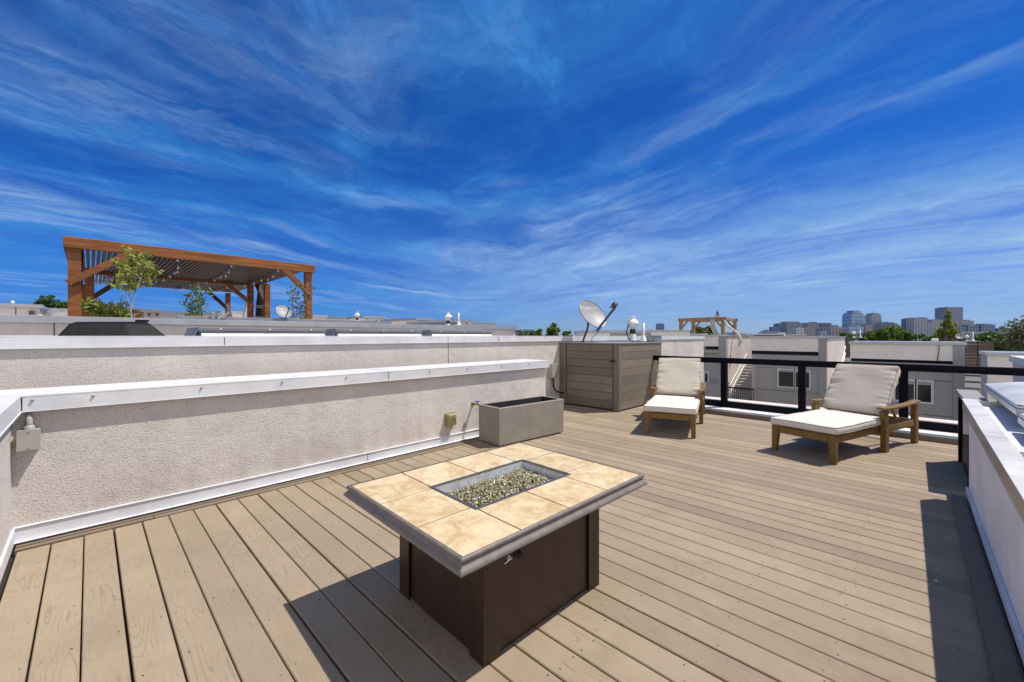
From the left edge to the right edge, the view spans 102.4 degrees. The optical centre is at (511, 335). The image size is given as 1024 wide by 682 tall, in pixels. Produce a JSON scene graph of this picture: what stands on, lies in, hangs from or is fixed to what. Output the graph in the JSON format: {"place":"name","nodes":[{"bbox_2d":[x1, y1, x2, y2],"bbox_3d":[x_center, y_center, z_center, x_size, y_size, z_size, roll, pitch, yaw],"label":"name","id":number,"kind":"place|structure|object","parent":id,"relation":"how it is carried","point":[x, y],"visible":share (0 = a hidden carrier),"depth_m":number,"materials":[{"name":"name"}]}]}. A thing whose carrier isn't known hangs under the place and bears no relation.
{"place":"outdoors","nodes":[
{"label":"outdoors","id":0,"kind":"place"},
{"bbox_2d":[160,311,222,318],"bbox_3d":[-17.542,0.604,22.119,4.160,3.593,2.615,0,0,44],"label":"rooftop structure","id":1,"kind":"object","parent":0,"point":[169,314],"visible":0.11,"depth_m":20.20,"materials":[{"name":"beige paint"}]},
{"bbox_2d":[384,318,433,323],"bbox_3d":[-6.945,0.644,27.265,4.160,3.512,1.280,0,0,44],"label":"rooftop structure","id":2,"kind":"object","parent":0,"point":[399,321],"visible":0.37,"depth_m":26.22,"materials":[{"name":"beige paint"}]},
{"bbox_2d":[406,320,461,324],"bbox_3d":[-4.392,0.791,22.720,4.160,3.218,0.776,0,0,44],"label":"rooftop structure","id":3,"kind":"object","parent":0,"point":[433,322],"visible":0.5,"depth_m":22.05,"materials":[{"name":"grey paint"}]},
{"bbox_2d":[472,322,496,324],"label":"rooftop structure","id":4,"kind":"object","parent":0,"point":[482,323],"visible":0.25,"depth_m":40.09,"materials":[{"name":"beige paint"}]},
{"bbox_2d":[0,502,1023,681],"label":"deck base","id":5,"kind":"object","parent":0,"point":[6,573],"depth_m":2.23,"materials":[{"name":"wood"}]},
{"bbox_2d":[14,438,479,556],"bbox_3d":[-1.292,1.411,4.721,0.104,0.038,5.640,0,0,44],"label":"trim board","id":6,"kind":"object","parent":5,"relation":"on","point":[65,537],"depth_m":3.42,"materials":[{"name":"wood"}]},
{"bbox_2d":[0,359,548,582],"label":"parapet wall","id":7,"kind":"structure","parent":5,"relation":"on","point":[105,454],"depth_m":3.55,"materials":[{"name":"grey paint"}]},
{"bbox_2d":[16,412,40,451],"bbox_3d":[-3.282,0.644,2.800,0.093,0.256,0.108,0,0,44],"label":"junction box","id":8,"kind":"object","parent":7,"relation":"attached to","point":[28,436],"visible":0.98,"depth_m":2.78,"materials":[{"name":"grey plastic"}]},
{"bbox_2d":[445,412,455,426],"bbox_3d":[-0.787,1.087,5.346,0.090,0.175,0.150,0,0,44],"label":"outlet","id":9,"kind":"object","parent":7,"relation":"attached to","point":[450,418],"visible":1,"depth_m":5.31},
{"bbox_2d":[0,403,1023,681],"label":"deck","id":10,"kind":"structure","parent":5,"relation":"on","point":[734,549],"depth_m":2.31,"materials":[{"name":"beige wood"}]},
{"bbox_2d":[343,442,647,667],"bbox_3d":[-0.061,1.104,2.288,1.332,0.616,1.044,0,0,-44],"label":"fire pit table","id":11,"kind":"object","parent":10,"relation":"on","point":[499,549],"visible":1,"depth_m":2.00,"materials":[{"name":"tile"}]},
{"bbox_2d":[479,396,563,445],"bbox_3d":[0.151,1.155,5.719,1.200,0.489,0.440,0,0,-41],"label":"planter","id":12,"kind":"object","parent":10,"relation":"on","point":[501,423],"visible":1,"depth_m":5.47,"materials":[{"name":"beige concrete"}]},
{"bbox_2d":[559,341,661,410],"bbox_3d":[2.089,0.761,8.664,1.382,1.258,1.852,0,0,44],"label":"storage cabinet","id":13,"kind":"object","parent":10,"relation":"on","point":[617,376],"visible":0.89,"depth_m":8.03,"materials":[{"name":"brown wood"}]},
{"bbox_2d":[579,300,617,341],"bbox_3d":[1.812,-0.315,8.599,0.968,0.913,0.642,0,0,31],"label":"satellite dish","id":14,"kind":"object","parent":13,"relation":"on","point":[592,313],"visible":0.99,"depth_m":8.71,"materials":[{"name":"grey plastic"}]},
{"bbox_2d":[626,316,643,341],"bbox_3d":[2.810,-0.145,9.091,0.694,0.590,0.268,0,0,-9],"label":"vent fan","id":15,"kind":"object","parent":13,"relation":"on","point":[632,323],"visible":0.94,"depth_m":9.00},
{"bbox_2d":[640,323,646,340],"bbox_3d":[2.890,-0.086,9.051,0.168,0.391,0.168,0,0,44],"label":"vent pipe","id":16,"kind":"object","parent":13,"relation":"on","point":[643,337],"visible":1,"depth_m":9.03,"materials":[{"name":"white paint"}]},
{"bbox_2d":[645,335,661,341],"bbox_3d":[3.137,0.060,9.124,0.228,0.140,0.390,0,0,44],"label":"roof vent box","id":17,"kind":"object","parent":13,"relation":"on","point":[653,338],"visible":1,"depth_m":9.01,"materials":[{"name":"metal"}]},
{"bbox_2d":[644,358,705,438],"bbox_3d":[2.657,0.890,6.664,0.818,1.020,2.081,0,0,27],"label":"chaise lounge","id":18,"kind":"object","parent":10,"relation":"on","point":[679,388],"visible":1,"depth_m":6.78,"materials":[{"name":"white fabric"}]},
{"bbox_2d":[770,363,920,464],"bbox_3d":[4.235,0.890,5.242,2.081,1.020,0.818,0,0,-29],"label":"chaise lounge","id":19,"kind":"object","parent":10,"relation":"on","point":[859,397],"visible":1,"depth_m":5.18,"materials":[{"name":"white fabric"}]},
{"bbox_2d":[956,389,987,486],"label":"parapet wall","id":20,"kind":"structure","parent":10,"relation":"on","point":[963,448],"depth_m":4.37,"materials":[{"name":"paint"}]},
{"bbox_2d":[951,494,1023,681],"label":"trim board","id":21,"kind":"object","parent":5,"relation":"on","point":[1003,663],"depth_m":2.08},
{"bbox_2d":[0,0,1023,335],"label":"sky","id":22,"kind":"structure","parent":0,"point":[762,164],"materials":[{"name":"blue"}]},
{"bbox_2d":[574,330,609,335],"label":"rooftop structure","id":23,"kind":"object","parent":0,"point":[594,332],"visible":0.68,"depth_m":17.00,"materials":[{"name":"beige paint"}]},
{"bbox_2d":[610,330,650,335],"bbox_3d":[5.468,0.598,20.500,1.896,1.720,3.000,0,0,0],"label":"rooftop structure","id":24,"kind":"object","parent":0,"point":[622,332],"visible":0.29,"depth_m":19.00,"materials":[{"name":"grey paint"}]},
{"bbox_2d":[651,330,689,335],"bbox_3d":[8.476,0.539,23.500,2.094,1.720,3.000,0,0,0],"label":"rooftop structure","id":25,"kind":"object","parent":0,"point":[672,332],"visible":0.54,"depth_m":22.00,"materials":[{"name":"beige paint"}]},
{"bbox_2d":[515,336,980,393],"bbox_3d":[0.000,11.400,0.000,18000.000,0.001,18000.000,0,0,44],"label":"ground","id":26,"kind":"structure","parent":0,"point":[972,385],"depth_m":105.36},
{"bbox_2d":[33,295,67,307],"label":"leafy tree","id":27,"kind":"object","parent":26,"relation":"on","point":[48,301],"visible":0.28,"depth_m":59.19,"materials":[{"name":"green plant"}]},
{"bbox_2d":[53,298,102,308],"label":"leafy tree","id":28,"kind":"object","parent":26,"relation":"on","point":[64,305],"visible":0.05,"depth_m":59.51,"materials":[{"name":"green plant"}]},
{"bbox_2d":[0,336,704,397],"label":"party wall","id":29,"kind":"structure","parent":26,"relation":"on","point":[27,362],"depth_m":4.49,"materials":[{"name":"grey paint"}]},
{"bbox_2d":[548,363,563,392],"bbox_3d":[0.888,0.863,8.337,0.352,0.626,0.128,0,0,-42],"label":"electrical box","id":30,"kind":"object","parent":29,"relation":"attached to","point":[553,370],"visible":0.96,"depth_m":8.23,"materials":[{"name":"grey plastic"}]},
{"bbox_2d":[515,329,534,336],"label":"leafy tree","id":31,"kind":"object","parent":26,"relation":"on","point":[529,334],"visible":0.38,"depth_m":69.70,"materials":[{"name":"green plant"}]},
{"bbox_2d":[532,328,544,336],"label":"leafy tree","id":32,"kind":"object","parent":26,"relation":"on","point":[538,332],"visible":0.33,"depth_m":65.57,"materials":[{"name":"green plant"}]},
{"bbox_2d":[545,322,560,335],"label":"leafy tree","id":33,"kind":"object","parent":26,"relation":"on","point":[553,330],"visible":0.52,"depth_m":49.59,"materials":[{"name":"green plant"}]},
{"bbox_2d":[690,326,709,332],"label":"leafy tree","id":34,"kind":"object","parent":26,"relation":"on","point":[699,329],"visible":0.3,"depth_m":73.95,"materials":[{"name":"green plant"}]},
{"bbox_2d":[704,381,729,398],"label":"balcony wall","id":35,"kind":"structure","parent":26,"relation":"on","point":[712,388],"depth_m":26.07,"materials":[{"name":"grey paint"}]},
{"bbox_2d":[728,387,753,400],"bbox_3d":[13.867,3.720,25.065,1.514,1.160,0.060,0,0,44],"label":"balcony railing","id":36,"kind":"object","parent":35,"relation":"attached to","point":[736,388],"visible":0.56,"depth_m":25.10,"materials":[{"name":"metal"}]},
{"bbox_2d":[700,335,753,400],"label":"townhouse","id":37,"kind":"structure","parent":26,"relation":"on","point":[722,346],"depth_m":26.68,"materials":[{"name":"beige paint"}]},
{"bbox_2d":[678,317,737,334],"bbox_3d":[14.368,-0.249,30.328,3.676,2.098,3.910,0,0,44],"label":"pergola","id":38,"kind":"object","parent":37,"relation":"on","point":[707,319],"visible":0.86,"depth_m":29.73,"materials":[{"name":"brown wood"}]},
{"bbox_2d":[710,319,741,346],"bbox_3d":[14.234,-0.201,27.457,0.478,1.895,2.187,0,0,-28],"label":"curtain","id":39,"kind":"object","parent":38,"relation":"hanging from","point":[713,327],"visible":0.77,"depth_m":27.94,"materials":[{"name":"fabric"}]},
{"bbox_2d":[730,354,751,400],"bbox_3d":[15.512,2.750,27.138,1.150,3.060,3.956,0,0,44],"label":"outdoor stair","id":40,"kind":"object","parent":37,"relation":"attached to","point":[745,380],"visible":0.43,"depth_m":27.12,"materials":[{"name":"metal"}]},
{"bbox_2d":[749,336,845,407],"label":"townhouse","id":41,"kind":"structure","parent":26,"relation":"on","point":[774,384],"depth_m":23.74,"materials":[{"name":"beige paint"}]},
{"bbox_2d":[777,368,794,387],"bbox_3d":[15.781,2.430,23.709,0.860,1.100,0.048,0,0,44],"label":"window","id":42,"kind":"structure","parent":41,"relation":"in","point":[785,377],"depth_m":23.71,"materials":[{"name":"glass"}]},
{"bbox_2d":[794,369,810,389],"bbox_3d":[16.336,2.430,23.168,0.770,1.100,0.048,0,0,44],"label":"window","id":43,"kind":"structure","parent":41,"relation":"in","point":[808,372],"depth_m":23.03,"materials":[{"name":"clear glass"}]},
{"bbox_2d":[841,346,850,361],"bbox_3d":[21.575,2.325,25.909,1.450,3.310,4.456,0,0,44],"label":"outdoor stair","id":44,"kind":"object","parent":41,"relation":"attached to","point":[846,359],"visible":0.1,"depth_m":27.60,"materials":[{"name":"grey paint"}]},
{"bbox_2d":[837,332,856,340],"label":"leafy tree","id":45,"kind":"object","parent":26,"relation":"on","point":[846,334],"visible":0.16,"depth_m":54.61,"materials":[{"name":"green plant"}]},
{"bbox_2d":[866,326,903,340],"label":"leafy tree","id":46,"kind":"object","parent":26,"relation":"on","point":[890,333],"visible":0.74,"depth_m":47.24,"materials":[{"name":"green plant"}]},
{"bbox_2d":[895,325,914,340],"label":"leafy tree","id":47,"kind":"object","parent":26,"relation":"on","point":[908,335],"visible":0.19,"depth_m":49.08,"materials":[{"name":"green plant"}]},
{"bbox_2d":[849,341,966,420],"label":"townhouse","id":48,"kind":"structure","parent":26,"relation":"on","point":[935,393],"depth_m":15.53,"materials":[{"name":"beige paint"}]},
{"bbox_2d":[893,379,914,401],"bbox_3d":[15.175,2.110,15.922,0.660,0.900,0.048,0,0,44],"label":"window","id":49,"kind":"structure","parent":48,"relation":"in","point":[911,382],"depth_m":15.83,"materials":[{"name":"white glass"}]},
{"bbox_2d":[915,379,933,404],"bbox_3d":[15.562,2.110,15.545,0.500,0.900,0.048,0,0,44],"label":"window","id":50,"kind":"structure","parent":48,"relation":"in","point":[924,389],"depth_m":15.53,"materials":[{"name":"white glass"}]},
{"bbox_2d":[965,374,980,389],"bbox_3d":[17.899,4.352,15.902,0.750,6.096,4.238,0,0,44],"label":"outdoor stair","id":51,"kind":"object","parent":48,"relation":"attached to","point":[973,382],"visible":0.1,"depth_m":16.71,"materials":[{"name":"metal"}]},
{"bbox_2d":[960,341,993,365],"bbox_3d":[19.538,0.850,17.334,1.000,1.300,1.500,0,0,44],"label":"fence panel","id":52,"kind":"object","parent":51,"relation":"attached to","point":[973,358],"visible":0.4,"depth_m":17.05,"materials":[{"name":"brown wood"}]},
{"bbox_2d":[932,310,960,340],"bbox_3d":[42.285,4.430,40.121,1.935,13.950,1.922,0,0,29],"label":"leafy tree","id":53,"kind":"object","parent":26,"relation":"on","point":[946,332],"visible":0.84,"depth_m":39.76,"materials":[{"name":"green plant"}]},
{"bbox_2d":[971,331,1007,350],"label":"leafy tree","id":54,"kind":"object","parent":26,"relation":"on","point":[988,336],"visible":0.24,"depth_m":45.77,"materials":[{"name":"green plant"}]},
{"bbox_2d":[979,338,1016,350],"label":"leafy tree","id":55,"kind":"object","parent":26,"relation":"on","point":[998,347],"visible":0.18,"depth_m":40.08,"materials":[{"name":"green plant"}]},
{"bbox_2d":[979,351,1023,401],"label":"townhouse","id":56,"kind":"structure","parent":26,"relation":"on","point":[994,358],"depth_m":13.04,"materials":[{"name":"beige paint"}]},
{"bbox_2d":[993,315,1023,350],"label":"leafy tree","id":57,"kind":"object","parent":26,"relation":"on","point":[1015,332],"visible":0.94,"depth_m":33.88,"materials":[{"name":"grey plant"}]},
{"bbox_2d":[1009,356,1023,381],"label":"wall cap","id":58,"kind":"object","parent":26,"relation":"on","point":[1018,361],"visible":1,"depth_m":7.86,"materials":[{"name":"paint"}]},
{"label":"roof membrane","id":59,"kind":"structure","parent":26,"relation":"on","visible":0},
{"bbox_2d":[0,303,46,315],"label":"rooftop structure","id":60,"kind":"object","parent":59,"relation":"on","point":[20,309],"visible":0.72,"depth_m":14.18,"materials":[{"name":"beige paint"}]},
{"bbox_2d":[44,308,54,315],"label":"rooftop structure","id":61,"kind":"object","parent":59,"relation":"on","point":[48,312],"visible":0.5,"depth_m":16.66,"materials":[{"name":"white paint"}]},
{"bbox_2d":[49,308,67,315],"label":"rooftop structure","id":62,"kind":"object","parent":59,"relation":"on","point":[61,311],"depth_m":20.20,"materials":[{"name":"beige paint"}]},
{"bbox_2d":[80,297,132,317],"bbox_3d":[-7.689,-0.041,7.877,0.838,1.414,0.660,0,0,-14],"label":"potted tree","id":63,"kind":"object","parent":59,"relation":"on","point":[98,308],"visible":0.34,"depth_m":7.75,"materials":[{"name":"green plant"}]},
{"bbox_2d":[58,320,164,335],"bbox_3d":[-4.764,0.470,4.941,0.880,1.340,1.670,0,0,44],"label":"grill cover","id":64,"kind":"object","parent":59,"relation":"on","point":[140,328],"visible":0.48,"depth_m":4.77,"materials":[{"name":"black plastic"}]},
{"bbox_2d":[126,310,141,317],"bbox_3d":[-12.078,-0.599,13.202,0.533,0.502,0.353,0,0,29],"label":"satellite dish","id":65,"kind":"object","parent":59,"relation":"on","point":[136,313],"visible":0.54,"depth_m":13.29,"materials":[{"name":"orange paint"}]},
{"bbox_2d":[109,244,163,317],"bbox_3d":[-7.343,-0.575,8.064,1.191,2.462,0.845,0,0,44],"label":"potted tree","id":66,"kind":"object","parent":59,"relation":"on","point":[127,275],"visible":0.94,"depth_m":7.99,"materials":[{"name":"green plant"}]},
{"bbox_2d":[121,308,162,317],"bbox_3d":[-14.817,0.708,16.318,4.160,3.385,1.116,0,0,44],"label":"rooftop structure","id":67,"kind":"object","parent":59,"relation":"on","point":[150,313],"visible":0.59,"depth_m":15.04,"materials":[{"name":"beige paint"}]},
{"bbox_2d":[63,236,314,318],"bbox_3d":[-12.001,-0.600,14.985,10.295,3.400,5.560,0,0,44],"label":"pergola","id":68,"kind":"object","parent":59,"relation":"on","point":[197,267],"visible":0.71,"depth_m":12.97,"materials":[{"name":"brown wood"}]},
{"bbox_2d":[99,253,278,292],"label":"string lights","id":69,"kind":"object","parent":68,"relation":"hanging from","point":[177,271],"visible":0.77,"depth_m":14.97},
{"bbox_2d":[179,284,213,315],"bbox_3d":[-7.470,-0.349,9.706,0.672,1.714,0.570,0,0,14],"label":"potted tree","id":70,"kind":"object","parent":59,"relation":"on","point":[196,307],"visible":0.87,"depth_m":9.69,"materials":[{"name":"green plant"}]},
{"bbox_2d":[215,311,254,316],"bbox_3d":[-18.429,0.435,26.941,4.160,3.929,1.762,0,0,44],"label":"rooftop structure","id":71,"kind":"object","parent":59,"relation":"on","point":[237,313],"visible":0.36,"depth_m":25.49,"materials":[{"name":"beige paint"}]},
{"bbox_2d":[184,327,325,335],"bbox_3d":[-3.959,0.516,6.362,1.250,1.268,1.850,0,0,44],"label":"roof skylight","id":72,"kind":"object","parent":59,"relation":"on","point":[207,331],"visible":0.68,"depth_m":6.04,"materials":[{"name":"white paint"}]},
{"bbox_2d":[0,315,515,336],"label":"roof parapet","id":73,"kind":"structure","parent":59,"relation":"on","point":[24,325],"depth_m":7.51,"materials":[{"name":"metal"}]},
{"bbox_2d":[176,315,391,323],"bbox_3d":[-4.772,-0.142,9.361,0.100,0.485,4.450,0,0,44],"label":"roof gutter","id":74,"kind":"object","parent":73,"relation":"attached to","point":[272,319],"visible":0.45,"depth_m":8.98,"materials":[{"name":"grey metal"}]},
{"bbox_2d":[210,312,229,318],"bbox_3d":[-5.818,-0.413,8.215,0.080,0.161,0.313,0,0,44],"label":"roof bracket","id":75,"kind":"object","parent":74,"relation":"attached to","point":[212,314],"visible":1,"depth_m":8.16,"materials":[{"name":"metal"}]},
{"bbox_2d":[276,305,291,319],"bbox_3d":[-4.950,-0.469,9.019,0.455,0.429,0.302,0,0,14],"label":"satellite dish","id":76,"kind":"object","parent":73,"relation":"on","point":[284,311],"visible":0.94,"depth_m":9.04,"materials":[{"name":"grey plastic"}]},
{"bbox_2d":[255,284,262,317],"bbox_3d":[-11.264,-0.985,18.538,0.510,3.150,0.510,0,0,44],"label":"patio umbrella","id":77,"kind":"object","parent":59,"relation":"on","point":[259,311],"visible":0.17,"depth_m":18.33,"materials":[{"name":"black fabric"}]},
{"bbox_2d":[286,281,314,318],"bbox_3d":[-6.123,-0.505,11.827,0.938,2.225,0.525,0,0,34],"label":"potted tree","id":78,"kind":"object","parent":59,"relation":"on","point":[295,313],"visible":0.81,"depth_m":11.79,"materials":[{"name":"green plant"}]},
{"bbox_2d":[288,315,327,319],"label":"rooftop structure","id":79,"kind":"object","parent":59,"relation":"on","point":[323,317],"visible":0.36,"depth_m":23.32,"materials":[{"name":"beige paint"}]},
{"bbox_2d":[326,317,348,319],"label":"rooftop structure","id":80,"kind":"object","parent":59,"relation":"on","point":[336,318],"visible":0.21,"depth_m":25.89,"materials":[{"name":"beige paint"}]},
{"bbox_2d":[348,316,384,320],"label":"rooftop structure","id":81,"kind":"object","parent":80,"relation":"on","point":[369,318],"visible":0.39,"depth_m":25.56,"materials":[{"name":"beige paint"}]},
{"bbox_2d":[325,329,421,335],"bbox_3d":[-2.664,0.516,7.691,1.250,1.268,1.850,0,0,44],"label":"roof skylight","id":82,"kind":"object","parent":59,"relation":"on","point":[356,332],"visible":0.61,"depth_m":7.34,"materials":[{"name":"white paint"}]},
{"bbox_2d":[444,312,453,324],"bbox_3d":[-2.392,-0.535,14.553,0.694,0.590,0.268,0,0,20],"label":"vent fan","id":83,"kind":"object","parent":59,"relation":"on","point":[448,317],"visible":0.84,"depth_m":14.44},
{"bbox_2d":[421,330,491,335],"bbox_3d":[-1.349,0.516,9.041,1.250,1.268,1.850,0,0,44],"label":"roof skylight","id":84,"kind":"object","parent":59,"relation":"on","point":[452,333],"visible":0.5,"depth_m":8.68,"materials":[{"name":"white paint"}]},
{"bbox_2d":[436,324,517,336],"bbox_3d":[-2.453,0.979,17.831,4.160,2.842,3.473,0,0,44],"label":"rooftop structure","id":85,"kind":"object","parent":59,"relation":"on","point":[483,325],"visible":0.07,"depth_m":16.24,"materials":[{"name":"metal"}]},
{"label":"roof","id":86,"kind":"structure","parent":26,"relation":"on","visible":0},
{"bbox_2d":[643,400,957,444],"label":"roof kerb","id":87,"kind":"structure","parent":86,"relation":"on","point":[939,436],"depth_m":6.75,"materials":[{"name":"grey metal"}]},
{"bbox_2d":[653,355,1023,432],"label":"railing","id":88,"kind":"object","parent":87,"relation":"on","point":[802,365],"visible":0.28,"depth_m":6.73,"materials":[{"name":"black metal"}]},
{"bbox_2d":[705,396,957,424],"bbox_3d":[5.342,1.725,7.053,8.190,0.950,0.300,0,0,44],"label":"roof ledge","id":89,"kind":"object","parent":86,"relation":"attached to","point":[809,407],"visible":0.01,"depth_m":7.40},
{"bbox_2d":[962,399,1023,666],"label":"parapet wall","id":90,"kind":"structure","parent":86,"relation":"on","point":[994,431],"depth_m":2.32,"materials":[{"name":"paint"}]},
{"bbox_2d":[983,382,1023,415],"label":"skylight","id":91,"kind":"object","parent":90,"relation":"on","point":[1009,396],"visible":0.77,"depth_m":3.23,"materials":[{"name":"paint"}]},
{"bbox_2d":[1018,413,1023,426],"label":"skylight","id":92,"kind":"object","parent":90,"relation":"on","point":[1021,419],"visible":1,"depth_m":2.62,"materials":[{"name":"paint"}]},
{"bbox_2d":[728,334,783,335],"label":"rooftop structure","id":93,"kind":"object","parent":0,"point":[762,334],"visible":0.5,"depth_m":36.00,"materials":[{"name":"metal"}]},
{"bbox_2d":[758,332,785,335],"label":"rooftop structure","id":94,"kind":"object","parent":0,"point":[784,333],"visible":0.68,"depth_m":37.73,"materials":[{"name":"beige paint"}]},
{"bbox_2d":[780,321,799,333],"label":"skyscraper","id":95,"kind":"structure","parent":0,"point":[787,326],"depth_m":1500.00,"materials":[{"name":"glass"}]},
{"bbox_2d":[792,327,804,333],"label":"skyscraper","id":96,"kind":"structure","parent":0,"point":[798,330],"depth_m":1100.00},
{"bbox_2d":[802,327,814,335],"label":"skyscraper","id":97,"kind":"structure","parent":0,"point":[809,331],"depth_m":1150.00,"materials":[{"name":"concrete"}]},
{"bbox_2d":[802,322,818,326],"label":"skyscraper","id":98,"kind":"structure","parent":0,"point":[812,324],"depth_m":1550.00,"materials":[{"name":"glass"}]},
{"bbox_2d":[822,325,843,335],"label":"skyscraper","id":99,"kind":"structure","parent":0,"point":[833,330],"depth_m":1200.00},
{"bbox_2d":[845,338,850,356],"bbox_3d":[23.506,0.905,28.797,0.326,1.590,0.060,0,0,44],"label":"fence panel","id":100,"kind":"object","parent":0,"point":[847,348],"visible":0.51,"depth_m":28.80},
{"bbox_2d":[844,327,855,333],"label":"skyscraper","id":101,"kind":"structure","parent":0,"point":[847,330],"depth_m":1150.00,"materials":[{"name":"blue glass"}]},
{"bbox_2d":[842,310,865,325],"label":"skyscraper","id":102,"kind":"structure","parent":0,"point":[856,317],"depth_m":1400.00,"materials":[{"name":"blue glass"}]},
{"bbox_2d":[861,325,871,333],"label":"skyscraper","id":103,"kind":"structure","parent":0,"point":[866,328],"depth_m":1250.00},
{"bbox_2d":[865,313,881,330],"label":"skyscraper","id":104,"kind":"structure","parent":0,"point":[873,319],"depth_m":1420.00,"materials":[{"name":"glass"}]},
{"bbox_2d":[901,318,912,333],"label":"skyscraper","id":105,"kind":"structure","parent":0,"point":[907,323],"depth_m":1300.00,"materials":[{"name":"glass"}]},
{"bbox_2d":[912,317,927,339],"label":"skyscraper","id":106,"kind":"structure","parent":0,"point":[920,325],"depth_m":1320.00,"materials":[{"name":"concrete"}]},
{"bbox_2d":[928,319,941,335],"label":"skyscraper","id":107,"kind":"structure","parent":0,"point":[935,323],"depth_m":1450.00,"materials":[{"name":"stone"}]},
{"bbox_2d":[935,307,962,327],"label":"skyscraper","id":108,"kind":"structure","parent":0,"point":[956,313],"depth_m":1500.00,"materials":[{"name":"concrete"}]},
{"bbox_2d":[961,324,977,339],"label":"skyscraper","id":109,"kind":"structure","parent":0,"point":[970,328],"depth_m":1200.00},
{"bbox_2d":[973,324,994,333],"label":"skyscraper","id":110,"kind":"structure","parent":0,"point":[985,327],"depth_m":1250.00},
{"bbox_2d":[961,332,1011,337],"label":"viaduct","id":111,"kind":"object","parent":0,"point":[969,334],"visible":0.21,"depth_m":801.00,"materials":[{"name":"concrete"}]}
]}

